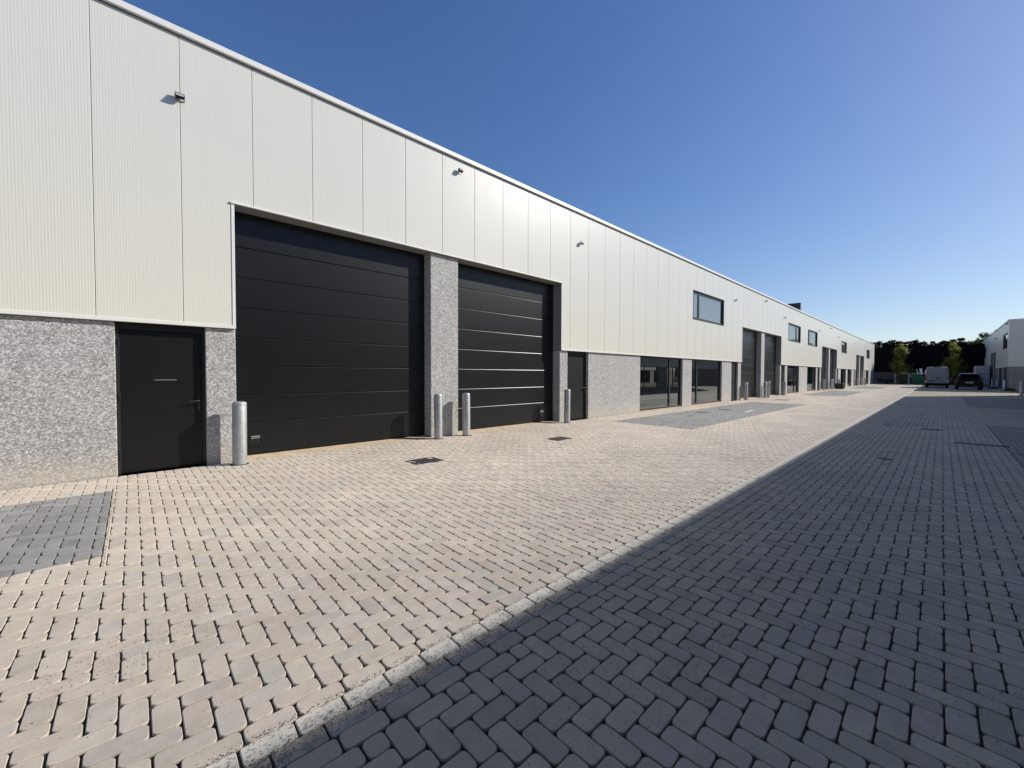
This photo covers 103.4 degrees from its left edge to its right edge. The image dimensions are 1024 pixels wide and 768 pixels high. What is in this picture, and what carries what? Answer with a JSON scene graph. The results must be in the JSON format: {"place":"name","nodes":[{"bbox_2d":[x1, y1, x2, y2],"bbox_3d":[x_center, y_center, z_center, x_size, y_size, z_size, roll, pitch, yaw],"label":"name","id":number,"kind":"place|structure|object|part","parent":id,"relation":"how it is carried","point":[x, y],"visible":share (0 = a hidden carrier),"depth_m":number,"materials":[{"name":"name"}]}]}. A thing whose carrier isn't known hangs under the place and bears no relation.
{"place":"outdoors","nodes":[
{"label":"outdoors","id":0,"kind":"place"},
{"bbox_2d":[0,384,1023,767],"bbox_3d":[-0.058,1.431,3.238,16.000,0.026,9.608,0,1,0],"label":"paving","id":1,"kind":"structure","parent":0,"point":[536,508],"depth_m":2.52,"materials":[{"name":"stone"}]},
{"bbox_2d":[406,457,442,464],"bbox_3d":[-1.508,1.331,6.992,0.540,0.016,0.400,-1,2,-43],"label":"manhole cover","id":2,"kind":"object","parent":1,"relation":"on","point":[424,460],"visible":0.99,"depth_m":7.00,"materials":[{"name":"metal"}]},
{"bbox_2d":[0,437,1023,767],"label":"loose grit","id":3,"kind":"object","parent":1,"relation":"on","point":[468,649],"visible":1,"depth_m":2.08,"materials":[{"name":"grey gravel"}]},
{"bbox_2d":[888,344,916,382],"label":"young tree","id":4,"kind":"object","parent":1,"relation":"on","point":[902,352],"visible":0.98,"depth_m":69.17,"materials":[{"name":"green plant"}]},
{"bbox_2d":[940,342,967,384],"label":"young tree","id":5,"kind":"object","parent":1,"relation":"on","point":[950,363],"visible":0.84,"depth_m":64.67,"materials":[{"name":"green plant"}]},
{"bbox_2d":[0,390,1023,497],"bbox_3d":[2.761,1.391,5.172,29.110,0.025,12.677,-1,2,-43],"label":"paving","id":6,"kind":"structure","parent":0,"point":[759,436],"depth_m":8.87,"materials":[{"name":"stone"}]},
{"bbox_2d":[230,401,248,465],"bbox_3d":[-4.506,0.816,6.692,0.275,1.062,0.275,2,2,28],"label":"bollard","id":7,"kind":"object","parent":6,"relation":"on","point":[239,433],"visible":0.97,"depth_m":6.61,"materials":[{"name":"metal"}]},
{"bbox_2d":[0,0,874,490],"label":"warehouse row","id":8,"kind":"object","parent":6,"relation":"on","point":[296,266],"visible":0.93,"depth_m":7.41,"materials":[{"name":"metal"}]},
{"bbox_2d":[115,322,206,474],"bbox_3d":[-5.424,0.210,6.294,1.050,2.248,0.119,-1,2,-43],"label":"door","id":9,"kind":"structure","parent":8,"relation":"in","point":[161,402],"depth_m":6.28,"materials":[{"name":"black metal"}]},
{"bbox_2d":[174,91,184,102],"bbox_3d":[-5.101,-4.418,6.208,0.134,0.101,0.112,-1,2,-43],"label":"floodlight","id":10,"kind":"object","parent":8,"relation":"attached to","point":[179,95],"visible":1,"depth_m":6.20,"materials":[{"name":"metal"}]},
{"bbox_2d":[234,211,424,455],"bbox_3d":[-3.495,-0.951,8.371,3.900,4.422,0.082,-1,2,-43],"label":"garage door","id":11,"kind":"structure","parent":8,"relation":"in","point":[330,332],"depth_m":8.10,"materials":[{"name":"black metal"}]},
{"bbox_2d":[458,263,553,430],"bbox_3d":[-0.121,-1.019,11.541,3.960,4.422,0.082,-1,2,-43],"label":"garage door","id":12,"kind":"structure","parent":8,"relation":"in","point":[505,321],"depth_m":11.41,"materials":[{"name":"black metal"}]},
{"bbox_2d":[567,351,585,419],"bbox_3d":[2.121,0.057,13.385,1.100,2.248,0.119,-1,2,-43],"label":"door","id":13,"kind":"structure","parent":8,"relation":"in","point":[576,362],"depth_m":13.45,"materials":[{"name":"black metal"}]},
{"bbox_2d":[640,356,680,410],"bbox_3d":[6.399,-0.047,17.446,3.796,2.211,0.070,-1,2,-43],"label":"shop window","id":14,"kind":"structure","parent":8,"relation":"in","point":[660,377],"depth_m":17.39,"materials":[{"name":"black glass"}]},
{"bbox_2d":[691,359,719,404],"bbox_3d":[9.929,-0.119,20.764,3.826,2.211,0.070,-1,2,-43],"label":"shop window","id":15,"kind":"structure","parent":8,"relation":"in","point":[705,373],"depth_m":20.76,"materials":[{"name":"black glass"}]},
{"bbox_2d":[693,291,723,325],"bbox_3d":[9.990,-3.797,20.562,3.942,1.347,0.145,-1,2,-43],"label":"upper window","id":16,"kind":"structure","parent":8,"relation":"in","point":[706,308],"depth_m":20.57,"materials":[{"name":"clear glass"}]},
{"bbox_2d":[731,362,736,400],"bbox_3d":[12.802,-0.159,23.424,1.060,2.248,0.119,-1,2,-43],"label":"door","id":17,"kind":"structure","parent":8,"relation":"in","point":[733,369],"depth_m":23.54,"materials":[{"name":"black metal"}]},
{"bbox_2d":[740,329,756,398],"bbox_3d":[14.818,-1.322,25.583,3.950,4.422,0.082,-1,2,-43],"label":"garage door","id":18,"kind":"structure","parent":8,"relation":"in","point":[749,341],"depth_m":25.91,"materials":[{"name":"black metal"}]},
{"bbox_2d":[764,334,775,394],"bbox_3d":[18.159,-1.390,28.723,3.940,4.422,0.082,-1,2,-43],"label":"garage door","id":19,"kind":"structure","parent":8,"relation":"in","point":[770,341],"depth_m":29.14,"materials":[{"name":"black metal"}]},
{"bbox_2d":[781,365,783,394],"bbox_3d":[20.287,-0.312,30.505,1.051,2.248,0.074,-1,2,-42],"label":"door","id":20,"kind":"structure","parent":8,"relation":"in","point":[782,368],"depth_m":30.65,"materials":[{"name":"black metal"}]},
{"bbox_2d":[787,365,797,393],"bbox_3d":[22.555,-0.374,32.632,3.746,2.211,0.070,-1,2,-43],"label":"shop window","id":21,"kind":"structure","parent":8,"relation":"in","point":[792,371],"depth_m":32.82,"materials":[{"name":"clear glass"}]},
{"bbox_2d":[788,324,799,342],"bbox_3d":[22.594,-4.047,32.409,3.922,1.337,0.145,-1,2,-43],"label":"upper window","id":22,"kind":"structure","parent":8,"relation":"in","point":[794,331],"depth_m":32.55,"materials":[{"name":"clear glass"}]},
{"bbox_2d":[787,303,800,309],"bbox_3d":[21.329,-6.591,38.899,0.350,1.080,10.680,-1,2,-43],"label":"roof screen","id":23,"kind":"object","parent":8,"relation":"on","point":[797,306],"visible":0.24,"depth_m":35.08,"materials":[{"name":"black metal"}]},
{"bbox_2d":[807,367,814,390],"bbox_3d":[27.448,-0.474,37.230,3.656,2.211,0.070,-1,2,-43],"label":"shop window","id":24,"kind":"structure","parent":8,"relation":"in","point":[810,370],"depth_m":37.40,"materials":[{"name":"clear glass"}]},
{"bbox_2d":[808,330,816,346],"bbox_3d":[27.421,-4.145,36.946,3.892,1.337,0.145,-1,2,-43],"label":"upper window","id":25,"kind":"structure","parent":8,"relation":"in","point":[812,336],"depth_m":37.18,"materials":[{"name":"clear glass"}]},
{"bbox_2d":[817,367,818,389],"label":"door","id":26,"kind":"structure","parent":8,"relation":"in","point":[818,367],"depth_m":39.42,"materials":[{"name":"black metal"}]},
{"bbox_2d":[821,347,825,388],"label":"garage door","id":27,"kind":"structure","parent":8,"relation":"in","point":[823,349],"depth_m":41.97,"materials":[{"name":"black metal"}]},
{"bbox_2d":[829,349,832,387],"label":"garage door","id":28,"kind":"structure","parent":8,"relation":"in","point":[831,351],"depth_m":45.05,"materials":[{"name":"black metal"}]},
{"bbox_2d":[840,369,844,382],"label":"shop window","id":29,"kind":"structure","parent":8,"relation":"in","point":[842,380],"depth_m":49.33,"materials":[{"name":"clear glass"}]},
{"bbox_2d":[842,342,846,353],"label":"upper window","id":30,"kind":"structure","parent":8,"relation":"in","point":[843,343],"depth_m":49.01,"materials":[{"name":"clear glass"}]},
{"bbox_2d":[847,369,850,385],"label":"shop window","id":31,"kind":"structure","parent":8,"relation":"in","point":[849,370],"depth_m":52.56,"materials":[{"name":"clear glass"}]},
{"bbox_2d":[855,355,856,384],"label":"garage door","id":32,"kind":"structure","parent":8,"relation":"in","point":[856,355],"depth_m":58.08,"materials":[{"name":"black metal"}]},
{"bbox_2d":[433,394,443,438],"bbox_3d":[-1.711,0.757,9.381,0.250,1.062,0.250,0,2,19],"label":"bollard","id":33,"kind":"object","parent":6,"relation":"on","point":[437,416],"visible":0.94,"depth_m":9.30,"materials":[{"name":"metal"}]},
{"bbox_2d":[461,393,470,435],"bbox_3d":[-1.117,0.747,9.890,0.250,1.062,0.250,0,1,28],"label":"bollard","id":34,"kind":"object","parent":6,"relation":"on","point":[466,411],"visible":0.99,"depth_m":9.81,"materials":[{"name":"metal"}]},
{"bbox_2d":[547,436,571,440],"bbox_3d":[1.100,1.278,9.430,0.520,0.016,0.380,-1,2,-43],"label":"manhole cover","id":35,"kind":"object","parent":6,"relation":"on","point":[560,438],"visible":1,"depth_m":9.44,"materials":[{"name":"metal"}]},
{"bbox_2d":[563,389,570,422],"bbox_3d":[1.710,0.690,12.538,0.250,1.062,0.250,1,2,22],"label":"bollard","id":36,"kind":"object","parent":6,"relation":"on","point":[566,405],"visible":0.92,"depth_m":12.46,"materials":[{"name":"metal"}]},
{"bbox_2d":[914,341,927,345],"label":"pine tree","id":37,"kind":"object","parent":6,"relation":"on","point":[923,343],"visible":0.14,"depth_m":86.30,"materials":[{"name":"green plant"}]},
{"bbox_2d":[873,344,985,384],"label":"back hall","id":38,"kind":"structure","parent":6,"relation":"on","point":[923,357],"depth_m":68.77,"materials":[{"name":"green plant"}]},
{"bbox_2d":[938,340,950,344],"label":"pine tree","id":39,"kind":"object","parent":6,"relation":"on","point":[943,342],"visible":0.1,"depth_m":82.92,"materials":[{"name":"green plant"}]},
{"bbox_2d":[967,329,996,343],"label":"broadleaf tree","id":40,"kind":"object","parent":6,"relation":"on","point":[982,336],"visible":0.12,"depth_m":72.91,"materials":[{"name":"green plant"}]},
{"bbox_2d":[952,442,1013,447],"bbox_3d":[10.148,1.316,8.741,0.860,0.016,0.240,1,2,44],"label":"drain grate","id":41,"kind":"object","parent":6,"relation":"on","point":[983,444],"visible":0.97,"depth_m":8.75,"materials":[{"name":"metal"}]},
{"bbox_2d":[982,318,1023,390],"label":"warehouse row","id":42,"kind":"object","parent":6,"relation":"on","point":[1004,357],"visible":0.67,"depth_m":41.30,"materials":[{"name":"metal"}]},
{"bbox_2d":[999,368,1001,387],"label":"shop window","id":43,"kind":"structure","parent":42,"relation":"in","point":[1000,381],"depth_m":47.15,"materials":[{"name":"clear glass"}]},
{"bbox_2d":[1003,333,1007,349],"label":"upper window","id":44,"kind":"structure","parent":42,"relation":"in","point":[1005,336],"depth_m":43.47,"materials":[{"name":"clear glass"}]},
{"bbox_2d":[1004,367,1007,387],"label":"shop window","id":45,"kind":"structure","parent":42,"relation":"in","point":[1006,368],"depth_m":43.29,"materials":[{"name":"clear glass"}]},
{"bbox_2d":[122,0,1023,344],"label":"sky","id":46,"kind":"structure","parent":0,"point":[859,164],"materials":[{"name":"blue"}]},
{"bbox_2d":[681,392,1023,423],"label":"paving","id":47,"kind":"structure","parent":0,"point":[996,409],"depth_m":19.85,"materials":[{"name":"stone"}]},
{"bbox_2d":[744,383,747,399],"bbox_3d":[13.919,0.442,24.048,0.250,1.062,0.250,0,1,-15],"label":"bollard","id":48,"kind":"object","parent":47,"relation":"on","point":[745,391],"visible":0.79,"depth_m":23.98,"materials":[{"name":"metal"}]},
{"bbox_2d":[763,382,766,397],"bbox_3d":[16.646,0.386,26.610,0.250,1.062,0.250,-1,2,-4],"label":"bollard","id":49,"kind":"object","parent":47,"relation":"on","point":[764,389],"visible":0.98,"depth_m":26.54,"materials":[{"name":"metal"}]},
{"bbox_2d":[767,382,769,396],"bbox_3d":[17.110,0.378,26.998,0.250,1.062,0.250,0,2,-2],"label":"bollard","id":50,"kind":"object","parent":47,"relation":"on","point":[768,389],"visible":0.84,"depth_m":26.92,"materials":[{"name":"metal"}]},
{"bbox_2d":[783,381,785,394],"bbox_3d":[20.080,0.317,29.828,0.250,1.062,0.250,0,2,-13],"label":"bollard","id":51,"kind":"object","parent":47,"relation":"on","point":[784,387],"visible":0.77,"depth_m":29.75,"materials":[{"name":"metal"}]},
{"bbox_2d":[884,341,892,346],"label":"pine tree","id":52,"kind":"object","parent":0,"point":[887,344],"visible":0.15,"depth_m":91.55,"materials":[{"name":"green plant"}]},
{"bbox_2d":[910,339,919,345],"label":"pine tree","id":53,"kind":"object","parent":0,"point":[914,341],"visible":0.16,"depth_m":86.71,"materials":[{"name":"green plant"}]},
{"bbox_2d":[810,383,1022,396],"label":"paving","id":54,"kind":"structure","parent":0,"point":[919,390],"depth_m":39.53,"materials":[{"name":"stone"}]},
{"bbox_2d":[835,383,844,388],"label":"dark crate","id":55,"kind":"object","parent":54,"relation":"on","point":[839,385],"visible":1,"depth_m":43.45,"materials":[{"name":"black plastic"}]},
{"bbox_2d":[878,379,893,383],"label":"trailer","id":56,"kind":"object","parent":54,"relation":"on","point":[886,381],"visible":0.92,"depth_m":68.28,"materials":[{"name":"black metal"}]},
{"bbox_2d":[894,373,909,383],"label":"portal frame","id":57,"kind":"object","parent":54,"relation":"on","point":[902,373],"visible":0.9,"depth_m":66.05,"materials":[{"name":"metal"}]},
{"bbox_2d":[910,374,924,384],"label":"waste skip","id":58,"kind":"object","parent":54,"relation":"on","point":[918,379],"visible":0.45,"depth_m":62.93,"materials":[{"name":"green paint"}]},
{"bbox_2d":[923,365,951,387],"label":"parked van","id":59,"kind":"object","parent":54,"relation":"on","point":[936,376],"visible":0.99,"depth_m":48.02,"materials":[{"name":"grey paint"}]},
{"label":"rear door","id":60,"kind":"part","parent":59,"relation":"part of","materials":[{"name":"grey paint"}]},
{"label":"rear door","id":61,"kind":"part","parent":59,"relation":"part of","materials":[{"name":"grey paint"}]},
{"bbox_2d":[953,373,983,389],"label":"parked car","id":62,"kind":"object","parent":54,"relation":"on","point":[969,379],"visible":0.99,"depth_m":41.99,"materials":[{"name":"black paint"}]},
{"bbox_2d":[974,366,989,385],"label":"storage unit","id":63,"kind":"object","parent":54,"relation":"on","point":[983,372],"visible":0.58,"depth_m":55.33,"materials":[{"name":"white metal"}]},
{"bbox_2d":[1003,388,1015,390],"bbox_3d":[46.707,0.520,37.934,0.841,0.435,0.849,1,2,23],"label":"shrub","id":64,"kind":"object","parent":54,"relation":"on","point":[1010,389],"visible":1,"depth_m":37.81,"materials":[{"name":"green plant"}]},
{"bbox_2d":[1019,382,1023,395],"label":"bollard","id":65,"kind":"object","parent":54,"relation":"on","point":[1021,389],"visible":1,"depth_m":30.28,"materials":[{"name":"metal"}]},
{"bbox_2d":[955,337,965,343],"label":"pine tree","id":66,"kind":"object","parent":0,"point":[960,340],"visible":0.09,"depth_m":84.22,"materials":[{"name":"green plant"}]}
]}

